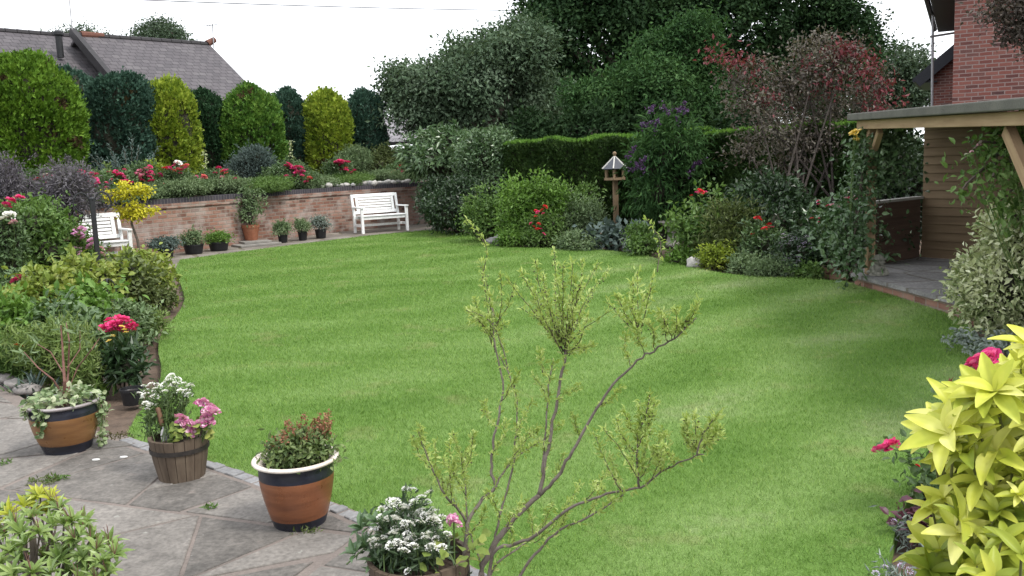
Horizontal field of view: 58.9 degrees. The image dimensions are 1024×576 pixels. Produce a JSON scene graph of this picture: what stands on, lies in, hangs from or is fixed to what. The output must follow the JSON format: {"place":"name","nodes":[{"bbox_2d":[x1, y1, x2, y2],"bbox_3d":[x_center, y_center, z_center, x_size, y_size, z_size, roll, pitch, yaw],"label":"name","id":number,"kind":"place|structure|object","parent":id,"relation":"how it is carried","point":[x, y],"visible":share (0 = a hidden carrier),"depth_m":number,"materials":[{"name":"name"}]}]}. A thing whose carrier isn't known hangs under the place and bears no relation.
{"place":"outdoors","nodes":[
{"label":"outdoors","id":0,"kind":"place"},
{"bbox_2d":[0,385,476,575],"bbox_3d":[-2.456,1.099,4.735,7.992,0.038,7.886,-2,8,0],"label":"patio paving","id":1,"kind":"structure","parent":0,"point":[161,550],"depth_m":4.39,"materials":[{"name":"stone"}]},
{"bbox_2d":[24,392,101,455],"bbox_3d":[-2.714,0.832,5.511,0.428,0.306,0.428,-2,8,0],"label":"glazed pot","id":2,"kind":"object","parent":1,"relation":"on","point":[67,430],"visible":0.76,"depth_m":5.38,"materials":[{"name":"brown ceramic"}]},
{"bbox_2d":[9,308,111,405],"bbox_3d":[-2.735,0.420,5.511,0.621,0.612,0.250,-2,8,0],"label":"young shrub","id":3,"kind":"object","parent":2,"relation":"in","point":[57,322],"visible":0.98,"depth_m":5.49,"materials":[{"name":"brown plant"}]},
{"bbox_2d":[18,380,114,446],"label":"trailing ivy","id":4,"kind":"object","parent":2,"relation":"in","point":[36,401],"visible":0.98,"depth_m":5.43,"materials":[{"name":"green plant"}]},
{"bbox_2d":[0,483,134,575],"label":"tufted shrub","id":5,"kind":"object","parent":1,"relation":"on","point":[85,557],"visible":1,"depth_m":3.36,"materials":[{"name":"green plant"}]},
{"bbox_2d":[147,426,209,483],"bbox_3d":[-1.805,0.910,4.936,0.316,0.239,0.316,-2,8,0],"label":"half barrel","id":6,"kind":"object","parent":1,"relation":"on","point":[184,459],"visible":0.84,"depth_m":4.82,"materials":[{"name":"wood"}]},
{"bbox_2d":[130,373,195,442],"bbox_3d":[-1.896,0.652,4.962,0.302,0.388,0.339,-9,10,-38],"label":"candytuft","id":7,"kind":"object","parent":6,"relation":"in","point":[150,418],"visible":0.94,"depth_m":4.92,"materials":[{"name":"white plant"}]},
{"bbox_2d":[167,397,221,442],"bbox_3d":[-1.714,0.707,4.866,0.282,0.247,0.241,-6,9,-27],"label":"pelargonium","id":8,"kind":"object","parent":6,"relation":"on","point":[205,420],"visible":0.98,"depth_m":4.83,"materials":[{"name":"pink plant"}]},
{"bbox_2d":[251,446,338,531],"bbox_3d":[-0.998,0.937,4.222,0.398,0.321,0.398,-2,8,0],"label":"glazed pot","id":9,"kind":"object","parent":1,"relation":"on","point":[292,498],"visible":0.84,"depth_m":4.09,"materials":[{"name":"brown ceramic"}]},
{"bbox_2d":[255,409,349,473],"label":"potted plant","id":10,"kind":"object","parent":9,"relation":"in","point":[304,445],"visible":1,"depth_m":4.14,"materials":[{"name":"green plant"}]},
{"bbox_2d":[119,437,486,575],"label":"patio kerb","id":11,"kind":"structure","parent":1,"relation":"on","point":[242,475],"depth_m":4.91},
{"bbox_2d":[366,535,469,575],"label":"half barrel","id":12,"kind":"object","parent":1,"relation":"on","point":[447,568],"visible":0.42,"depth_m":3.17,"materials":[{"name":"wood"}]},
{"bbox_2d":[339,507,412,573],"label":"broad leaved herb","id":13,"kind":"object","parent":12,"relation":"in","point":[365,519],"visible":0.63,"depth_m":3.18,"materials":[{"name":"green plant"}]},
{"bbox_2d":[346,483,471,575],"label":"candytuft","id":14,"kind":"object","parent":12,"relation":"in","point":[417,526],"visible":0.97,"depth_m":3.17,"materials":[{"name":"white plant"}]},
{"bbox_2d":[414,513,491,572],"bbox_3d":[-0.213,0.888,3.194,0.276,0.198,0.276,-7,9,-30],"label":"pelargonium","id":15,"kind":"object","parent":12,"relation":"on","point":[479,541],"visible":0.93,"depth_m":3.17,"materials":[{"name":"green plant"}]},
{"bbox_2d":[408,215,726,575],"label":"sapling","id":16,"kind":"object","parent":1,"relation":"on","point":[566,333],"visible":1,"depth_m":3.17,"materials":[{"name":"green plant"}]},
{"bbox_2d":[64,180,427,204],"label":"raised bed soil","id":17,"kind":"structure","parent":0,"point":[231,193],"depth_m":20.98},
{"bbox_2d":[0,47,94,175],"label":"clipped conifer","id":18,"kind":"object","parent":17,"relation":"on","point":[44,113],"visible":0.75,"depth_m":18.19,"materials":[{"name":"plant"}]},
{"bbox_2d":[82,66,156,172],"bbox_3d":[-9.307,-3.601,21.581,1.925,3.326,1.840,-2,8,0],"label":"clipped conifer","id":19,"kind":"object","parent":17,"relation":"on","point":[117,104],"visible":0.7,"depth_m":20.98,"materials":[{"name":"plant"}]},
{"bbox_2d":[145,72,205,176],"bbox_3d":[-8.572,-3.705,22.407,1.857,3.256,1.880,-2,8,0],"label":"clipped conifer","id":20,"kind":"object","parent":17,"relation":"on","point":[175,125],"visible":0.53,"depth_m":21.87,"materials":[{"name":"plant"}]},
{"bbox_2d":[147,174,216,198],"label":"mound plant","id":21,"kind":"object","parent":17,"relation":"on","point":[191,185],"visible":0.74,"depth_m":19.22,"materials":[{"name":"green plant"}]},
{"bbox_2d":[190,85,226,170],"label":"clipped conifer","id":22,"kind":"object","parent":17,"relation":"on","point":[209,103],"visible":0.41,"depth_m":23.64,"materials":[{"name":"plant"}]},
{"bbox_2d":[199,173,257,194],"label":"mound plant","id":23,"kind":"object","parent":17,"relation":"on","point":[226,184],"visible":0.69,"depth_m":20.54,"materials":[{"name":"green plant"}]},
{"bbox_2d":[220,138,281,180],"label":"rounded shrub","id":24,"kind":"object","parent":17,"relation":"on","point":[246,162],"visible":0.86,"depth_m":22.83,"materials":[{"name":"blue plant"}]},
{"bbox_2d":[217,79,289,167],"bbox_3d":[-7.074,-4.021,24.441,2.187,3.192,2.031,-2,8,0],"label":"clipped conifer","id":25,"kind":"object","parent":17,"relation":"on","point":[253,112],"visible":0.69,"depth_m":23.77,"materials":[{"name":"plant"}]},
{"bbox_2d":[228,173,298,192],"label":"mound plant","id":26,"kind":"object","parent":17,"relation":"on","point":[268,183],"visible":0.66,"depth_m":21.03,"materials":[{"name":"green plant"}]},
{"bbox_2d":[257,154,323,189],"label":"rose bush","id":27,"kind":"object","parent":17,"relation":"on","point":[300,171],"visible":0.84,"depth_m":22.45,"materials":[{"name":"green plant"}]},
{"bbox_2d":[273,84,308,165],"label":"clipped conifer","id":28,"kind":"object","parent":17,"relation":"on","point":[290,99],"visible":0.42,"depth_m":25.68,"materials":[{"name":"plant"}]},
{"bbox_2d":[301,85,355,175],"bbox_3d":[-5.329,-4.295,26.194,1.700,3.112,1.665,-2,8,0],"label":"clipped conifer","id":29,"kind":"object","parent":17,"relation":"on","point":[328,121],"visible":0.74,"depth_m":25.68,"materials":[{"name":"plant"}]},
{"bbox_2d":[324,143,376,173],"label":"feathery shrub","id":30,"kind":"object","parent":17,"relation":"on","point":[359,156],"visible":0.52,"depth_m":25.41,"materials":[{"name":"green plant"}]},
{"bbox_2d":[347,85,390,172],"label":"clipped conifer","id":31,"kind":"object","parent":17,"relation":"on","point":[361,105],"visible":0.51,"depth_m":26.95,"materials":[{"name":"plant"}]},
{"bbox_2d":[115,224,435,272],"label":"paving path","id":32,"kind":"structure","parent":0,"point":[291,241],"depth_m":21.37,"materials":[{"name":"stone"}]},
{"bbox_2d":[82,212,132,255],"bbox_3d":[-7.984,-0.906,17.133,1.365,0.959,0.776,-9,10,-38],"label":"garden bench","id":33,"kind":"object","parent":32,"relation":"on","point":[113,234],"visible":0.34,"depth_m":17.51,"materials":[{"name":"white paint"}]},
{"bbox_2d":[231,241,281,247],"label":"stone slab","id":34,"kind":"structure","parent":32,"relation":"on","point":[254,245],"depth_m":20.06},
{"bbox_2d":[239,239,271,243],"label":"stone slab","id":35,"kind":"structure","parent":34,"relation":"on","point":[255,241],"depth_m":20.27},
{"bbox_2d":[241,224,259,240],"bbox_3d":[-5.928,-1.255,20.597,0.400,0.378,0.400,-8,10,-34],"label":"plant pot","id":36,"kind":"object","parent":35,"relation":"on","point":[250,232],"visible":0.92,"depth_m":20.46,"materials":[{"name":"ceramic"}]},
{"bbox_2d":[234,183,268,227],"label":"potted plant","id":37,"kind":"object","parent":36,"relation":"in","point":[250,204],"visible":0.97,"depth_m":20.41,"materials":[{"name":"green plant"}]},
{"bbox_2d":[350,192,408,233],"bbox_3d":[-3.337,-1.900,22.857,1.266,0.959,0.776,-7,9,-29],"label":"garden bench","id":38,"kind":"object","parent":32,"relation":"on","point":[363,217],"visible":1,"depth_m":22.91,"materials":[{"name":"white paint"}]},
{"bbox_2d":[0,0,953,147],"label":"sky","id":39,"kind":"structure","parent":0,"point":[303,48],"materials":[{"name":"white"}]},
{"bbox_2d":[1,227,1008,575],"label":"soil bed","id":40,"kind":"object","parent":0,"point":[119,417],"depth_m":7.34,"materials":[{"name":"soil"}]},
{"bbox_2d":[0,194,38,286],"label":"rose bush","id":41,"kind":"object","parent":40,"relation":"on","point":[11,250],"visible":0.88,"depth_m":12.90,"materials":[{"name":"green plant"}]},
{"bbox_2d":[0,147,45,211],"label":"purple shrub","id":42,"kind":"object","parent":40,"relation":"on","point":[9,177],"visible":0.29,"depth_m":14.83,"materials":[{"name":"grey plant"}]},
{"bbox_2d":[0,280,54,346],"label":"border plant","id":43,"kind":"object","parent":40,"relation":"on","point":[18,307],"visible":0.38,"depth_m":8.06,"materials":[{"name":"green plant"}]},
{"bbox_2d":[0,260,97,308],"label":"lime shrub","id":44,"kind":"object","parent":40,"relation":"on","point":[52,275],"visible":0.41,"depth_m":9.37,"materials":[{"name":"green plant"}]},
{"bbox_2d":[0,305,105,389],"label":"ferny plant","id":45,"kind":"object","parent":40,"relation":"on","point":[47,340],"visible":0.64,"depth_m":7.23,"materials":[{"name":"green plant"}]},
{"bbox_2d":[0,187,106,270],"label":"dark shrub","id":46,"kind":"object","parent":40,"relation":"on","point":[45,214],"visible":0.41,"depth_m":13.58,"materials":[{"name":"green plant"}]},
{"bbox_2d":[0,154,119,223],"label":"purple shrub","id":47,"kind":"object","parent":40,"relation":"on","point":[57,185],"visible":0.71,"depth_m":15.25,"materials":[{"name":"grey plant"}]},
{"bbox_2d":[4,285,118,343],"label":"border plant","id":48,"kind":"object","parent":40,"relation":"on","point":[85,313],"visible":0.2,"depth_m":8.10,"materials":[{"name":"green plant"}]},
{"bbox_2d":[41,333,108,391],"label":"ferny plant","id":49,"kind":"object","parent":40,"relation":"on","point":[89,366],"visible":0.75,"depth_m":6.97,"materials":[{"name":"green plant"}]},
{"bbox_2d":[41,219,113,267],"bbox_3d":[-6.667,-0.516,14.018,1.052,1.139,0.980,-2,8,0],"label":"phlox","id":50,"kind":"object","parent":40,"relation":"on","point":[84,235],"visible":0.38,"depth_m":13.79,"materials":[{"name":"pink plant"}]},
{"bbox_2d":[39,242,142,309],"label":"lime shrub","id":51,"kind":"object","parent":40,"relation":"on","point":[101,271],"visible":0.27,"depth_m":10.75,"materials":[{"name":"green plant"}]},
{"bbox_2d":[39,271,149,344],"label":"border plant","id":52,"kind":"object","parent":40,"relation":"on","point":[95,295],"visible":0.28,"depth_m":8.90,"materials":[{"name":"green plant"}]},
{"bbox_2d":[75,306,155,384],"bbox_3d":[-3.297,0.512,7.447,0.704,0.671,0.793,-2,8,0],"label":"sweet william","id":53,"kind":"object","parent":40,"relation":"on","point":[113,327],"visible":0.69,"depth_m":7.29,"materials":[{"name":"pink plant"}]},
{"bbox_2d":[87,329,158,393],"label":"potted plant","id":54,"kind":"object","parent":40,"relation":"on","point":[118,360],"visible":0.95,"depth_m":7.08,"materials":[{"name":"green plant"}]},
{"bbox_2d":[100,180,165,257],"bbox_3d":[-6.786,-1.163,16.374,1.068,1.600,0.919,-2,8,0],"label":"golden leaved tree","id":55,"kind":"object","parent":40,"relation":"on","point":[133,212],"visible":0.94,"depth_m":16.27,"materials":[{"name":"yellow plant"}]},
{"bbox_2d":[100,292,167,346],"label":"border plant","id":56,"kind":"object","parent":40,"relation":"on","point":[126,309],"visible":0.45,"depth_m":8.85,"materials":[{"name":"green plant"}]},
{"bbox_2d":[102,248,167,311],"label":"olive shrub","id":57,"kind":"object","parent":40,"relation":"on","point":[137,286],"visible":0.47,"depth_m":11.23,"materials":[{"name":"green plant"}]},
{"bbox_2d":[102,242,187,306],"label":"lime shrub","id":58,"kind":"object","parent":40,"relation":"on","point":[148,255],"visible":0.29,"depth_m":11.93,"materials":[{"name":"green plant"}]},
{"bbox_2d":[135,279,184,313],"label":"border plant","id":59,"kind":"object","parent":40,"relation":"on","point":[155,296],"visible":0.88,"depth_m":11.20,"materials":[{"name":"green plant"}]},
{"bbox_2d":[410,171,452,231],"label":"dark shrub","id":60,"kind":"object","parent":40,"relation":"on","point":[431,185],"visible":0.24,"depth_m":21.78,"materials":[{"name":"green plant"}]},
{"bbox_2d":[391,117,479,183],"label":"glossy shrub","id":61,"kind":"object","parent":40,"relation":"on","point":[428,152],"visible":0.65,"depth_m":23.22,"materials":[{"name":"green plant"}]},
{"bbox_2d":[415,171,497,234],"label":"dark shrub","id":62,"kind":"object","parent":40,"relation":"on","point":[444,209],"visible":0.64,"depth_m":20.46,"materials":[{"name":"green plant"}]},
{"bbox_2d":[365,5,575,145],"bbox_3d":[-0.956,-5.196,27.527,7.086,6.368,5.331,-2,8,0],"label":"grey leaved tree","id":63,"kind":"object","parent":40,"relation":"on","point":[489,77],"visible":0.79,"depth_m":26.51,"materials":[{"name":"green plant"}]},
{"bbox_2d":[453,182,509,241],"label":"border shrub","id":64,"kind":"object","parent":40,"relation":"on","point":[476,210],"visible":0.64,"depth_m":18.66,"materials":[{"name":"green plant"}]},
{"bbox_2d":[447,120,526,225],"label":"glossy shrub","id":65,"kind":"object","parent":40,"relation":"on","point":[480,152],"visible":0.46,"depth_m":21.14,"materials":[{"name":"green plant"}]},
{"bbox_2d":[490,99,573,150],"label":"dark evergreen","id":66,"kind":"object","parent":40,"relation":"on","point":[539,128],"visible":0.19,"depth_m":23.30,"materials":[{"name":"green plant"}]},
{"bbox_2d":[485,164,580,247],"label":"border shrub","id":67,"kind":"object","parent":40,"relation":"on","point":[515,207],"visible":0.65,"depth_m":17.54,"materials":[{"name":"green plant"}]},
{"bbox_2d":[516,204,568,247],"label":"border shrub","id":68,"kind":"object","parent":40,"relation":"on","point":[542,230],"visible":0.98,"depth_m":17.17,"materials":[{"name":"green plant"}]},
{"bbox_2d":[551,228,602,250],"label":"border plant","id":69,"kind":"object","parent":40,"relation":"on","point":[573,240],"visible":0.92,"depth_m":16.27,"materials":[{"name":"green plant"}]},
{"bbox_2d":[545,188,613,245],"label":"border shrub","id":70,"kind":"object","parent":40,"relation":"on","point":[582,220],"visible":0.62,"depth_m":17.42,"materials":[{"name":"green plant"}]},
{"bbox_2d":[548,96,638,148],"bbox_3d":[2.302,-3.354,23.748,3.025,3.258,2.998,-2,8,0],"label":"dark evergreen","id":71,"kind":"object","parent":40,"relation":"on","point":[585,124],"visible":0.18,"depth_m":23.28,"materials":[{"name":"green plant"}]},
{"bbox_2d":[500,125,716,234],"bbox_3d":[2.090,-2.272,19.685,5.579,2.259,1.321,4,10,39],"label":"conifer hedge","id":72,"kind":"object","parent":40,"relation":"on","point":[590,156],"visible":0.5,"depth_m":19.63,"materials":[{"name":"plant"}]},
{"bbox_2d":[572,215,648,252],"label":"hosta","id":73,"kind":"object","parent":40,"relation":"on","point":[609,237],"visible":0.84,"depth_m":16.24,"materials":[{"name":"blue plant"}]},
{"bbox_2d":[602,151,627,223],"bbox_3d":[2.139,-1.919,18.738,0.527,1.793,0.578,0,8,16],"label":"bird table","id":74,"kind":"object","parent":40,"relation":"on","point":[614,163],"visible":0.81,"depth_m":18.61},
{"bbox_2d":[621,228,668,256],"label":"border shrub","id":75,"kind":"object","parent":40,"relation":"on","point":[642,246],"visible":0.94,"depth_m":14.94,"materials":[{"name":"green plant"}]},
{"bbox_2d":[553,0,753,132],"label":"feathery tree","id":76,"kind":"object","parent":40,"relation":"on","point":[663,61],"visible":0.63,"depth_m":24.27,"materials":[{"name":"green plant"}]},
{"bbox_2d":[618,92,706,132],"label":"dark evergreen","id":77,"kind":"object","parent":40,"relation":"on","point":[651,117],"visible":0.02,"depth_m":23.43,"materials":[{"name":"green plant"}]},
{"bbox_2d":[611,92,727,241],"bbox_3d":[2.959,-2.235,17.096,2.177,2.835,2.304,-2,8,0],"label":"butterfly bush","id":78,"kind":"object","parent":40,"relation":"on","point":[665,163],"visible":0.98,"depth_m":16.68,"materials":[{"name":"green plant"}]},
{"bbox_2d":[657,175,742,254],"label":"border shrub","id":79,"kind":"object","parent":40,"relation":"on","point":[687,231],"visible":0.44,"depth_m":13.83,"materials":[{"name":"green plant"}]},
{"bbox_2d":[691,238,737,272],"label":"lime plant","id":80,"kind":"object","parent":40,"relation":"on","point":[714,254],"visible":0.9,"depth_m":12.94,"materials":[{"name":"green plant"}]},
{"bbox_2d":[691,191,784,271],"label":"border shrub","id":81,"kind":"object","parent":40,"relation":"on","point":[726,227],"visible":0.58,"depth_m":13.21,"materials":[{"name":"green plant"}]},
{"bbox_2d":[706,94,782,142],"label":"dark evergreen","id":82,"kind":"object","parent":40,"relation":"on","point":[717,125],"visible":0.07,"depth_m":20.46,"materials":[{"name":"green plant"}]},
{"bbox_2d":[730,216,787,258],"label":"rose bush","id":83,"kind":"object","parent":40,"relation":"on","point":[760,238],"visible":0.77,"depth_m":12.69,"materials":[{"name":"green plant"}]},
{"bbox_2d":[735,250,798,277],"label":"border plant","id":84,"kind":"object","parent":40,"relation":"on","point":[769,267],"visible":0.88,"depth_m":11.94,"materials":[{"name":"green plant"}]},
{"bbox_2d":[698,163,836,244],"bbox_3d":[3.893,-1.125,13.696,2.116,1.537,2.170,-2,8,0],"label":"dark shrub","id":85,"kind":"object","parent":40,"relation":"on","point":[780,209],"visible":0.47,"depth_m":13.51,"materials":[{"name":"green plant"}]},
{"bbox_2d":[760,220,830,277],"bbox_3d":[3.860,-0.509,12.119,0.949,0.820,0.894,-2,8,0],"label":"aster","id":86,"kind":"object","parent":40,"relation":"on","point":[793,246],"visible":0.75,"depth_m":11.97,"materials":[{"name":"green plant"}]},
{"bbox_2d":[693,23,908,257],"bbox_3d":[4.592,-2.259,14.512,3.476,3.776,2.032,-2,8,0],"label":"purple leaved tree","id":87,"kind":"object","parent":40,"relation":"on","point":[835,56],"visible":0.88,"depth_m":14.15,"materials":[{"name":"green plant"}]},
{"bbox_2d":[694,118,913,210],"bbox_3d":[4.885,-1.833,16.000,1.336,2.197,5.196,-5,9,-20],"label":"conifer hedge","id":88,"kind":"object","parent":40,"relation":"on","point":[731,171],"visible":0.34,"depth_m":15.51,"materials":[{"name":"plant"}]},
{"bbox_2d":[789,185,900,278],"bbox_3d":[4.367,-0.718,11.903,1.372,1.275,1.081,-2,8,0],"label":"rose bush","id":89,"kind":"object","parent":40,"relation":"on","point":[819,230],"visible":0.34,"depth_m":11.78,"materials":[{"name":"green plant"}]},
{"bbox_2d":[837,130,923,256],"bbox_3d":[5.422,-1.320,12.931,1.668,1.982,1.471,-2,8,0],"label":"dark shrub","id":90,"kind":"object","parent":40,"relation":"on","point":[918,189],"visible":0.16,"depth_m":12.52,"materials":[{"name":"green plant"}]},
{"bbox_2d":[879,488,932,547],"bbox_3d":[1.841,1.009,3.908,0.478,0.270,0.330,1,9,25],"label":"heuchera","id":91,"kind":"object","parent":40,"relation":"on","point":[911,511],"visible":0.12,"depth_m":3.90,"materials":[{"name":"purple plant"}]},
{"bbox_2d":[871,377,952,499],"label":"rose bush","id":92,"kind":"object","parent":40,"relation":"on","point":[884,446],"visible":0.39,"depth_m":4.04,"materials":[{"name":"green plant"}]},
{"bbox_2d":[847,97,1023,326],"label":"garden shelter","id":93,"kind":"object","parent":40,"relation":"on","point":[914,276],"visible":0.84,"depth_m":11.48,"materials":[{"name":"wood"}]},
{"bbox_2d":[808,117,929,289],"bbox_3d":[4.123,-0.995,10.585,1.549,2.079,0.905,-2,8,0],"label":"climbing rose","id":94,"kind":"object","parent":93,"relation":"attached to","point":[847,227],"visible":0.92,"depth_m":10.48,"materials":[{"name":"green plant"}]},
{"bbox_2d":[934,110,1023,299],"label":"climbing rose","id":95,"kind":"object","parent":93,"relation":"hanging from","point":[1012,184],"visible":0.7,"depth_m":6.98,"materials":[{"name":"green plant"}]},
{"bbox_2d":[893,324,1023,575],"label":"golden shrub","id":96,"kind":"object","parent":40,"relation":"on","point":[968,432],"visible":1,"depth_m":1.64,"materials":[{"name":"yellow plant"}]},
{"bbox_2d":[931,196,1023,343],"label":"variegated shrub","id":97,"kind":"object","parent":40,"relation":"on","point":[988,290],"visible":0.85,"depth_m":7.24,"materials":[{"name":"green plant"}]},
{"bbox_2d":[941,319,1014,352],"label":"trailing plant","id":98,"kind":"object","parent":40,"relation":"on","point":[962,339],"visible":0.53,"depth_m":7.16,"materials":[{"name":"green plant"}]},
{"bbox_2d":[958,0,1023,62],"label":"bronze tree","id":99,"kind":"object","parent":40,"relation":"on","point":[1006,14],"visible":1,"depth_m":9.48,"materials":[{"name":"brown plant"}]},
{"bbox_2d":[127,229,979,575],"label":"lawn","id":100,"kind":"structure","parent":0,"point":[692,519],"depth_m":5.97,"materials":[{"name":"plant"}]},
{"label":"ground","id":101,"kind":"structure","parent":0,"visible":0},
{"bbox_2d":[0,28,243,99],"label":"bungalow","id":102,"kind":"object","parent":101,"relation":"on","point":[193,64],"visible":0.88,"depth_m":38.53,"materials":[{"name":"tile"}]},
{"bbox_2d":[120,12,201,40],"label":"round tree","id":103,"kind":"object","parent":101,"relation":"on","point":[156,28],"visible":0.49,"depth_m":57.54,"materials":[{"name":"green plant"}]},
{"bbox_2d":[73,182,430,260],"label":"retaining wall","id":104,"kind":"structure","parent":101,"relation":"on","point":[210,213],"depth_m":21.13,"materials":[{"name":"brick"}]},
{"bbox_2d":[500,0,812,134],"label":"dark tree","id":105,"kind":"object","parent":101,"relation":"on","point":[589,21],"visible":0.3,"depth_m":31.75,"materials":[{"name":"green plant"}]},
{"bbox_2d":[740,0,902,118],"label":"oak tree","id":106,"kind":"object","parent":101,"relation":"on","point":[843,16],"visible":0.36,"depth_m":33.14,"materials":[{"name":"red plant"}]},
{"bbox_2d":[852,32,945,110],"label":"tree","id":107,"kind":"object","parent":101,"relation":"on","point":[910,65],"visible":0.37,"depth_m":41.28,"materials":[{"name":"green plant"}]},
{"bbox_2d":[912,0,1023,111],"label":"brick house","id":108,"kind":"structure","parent":101,"relation":"on","point":[968,65],"depth_m":17.91,"materials":[{"name":"brick"}]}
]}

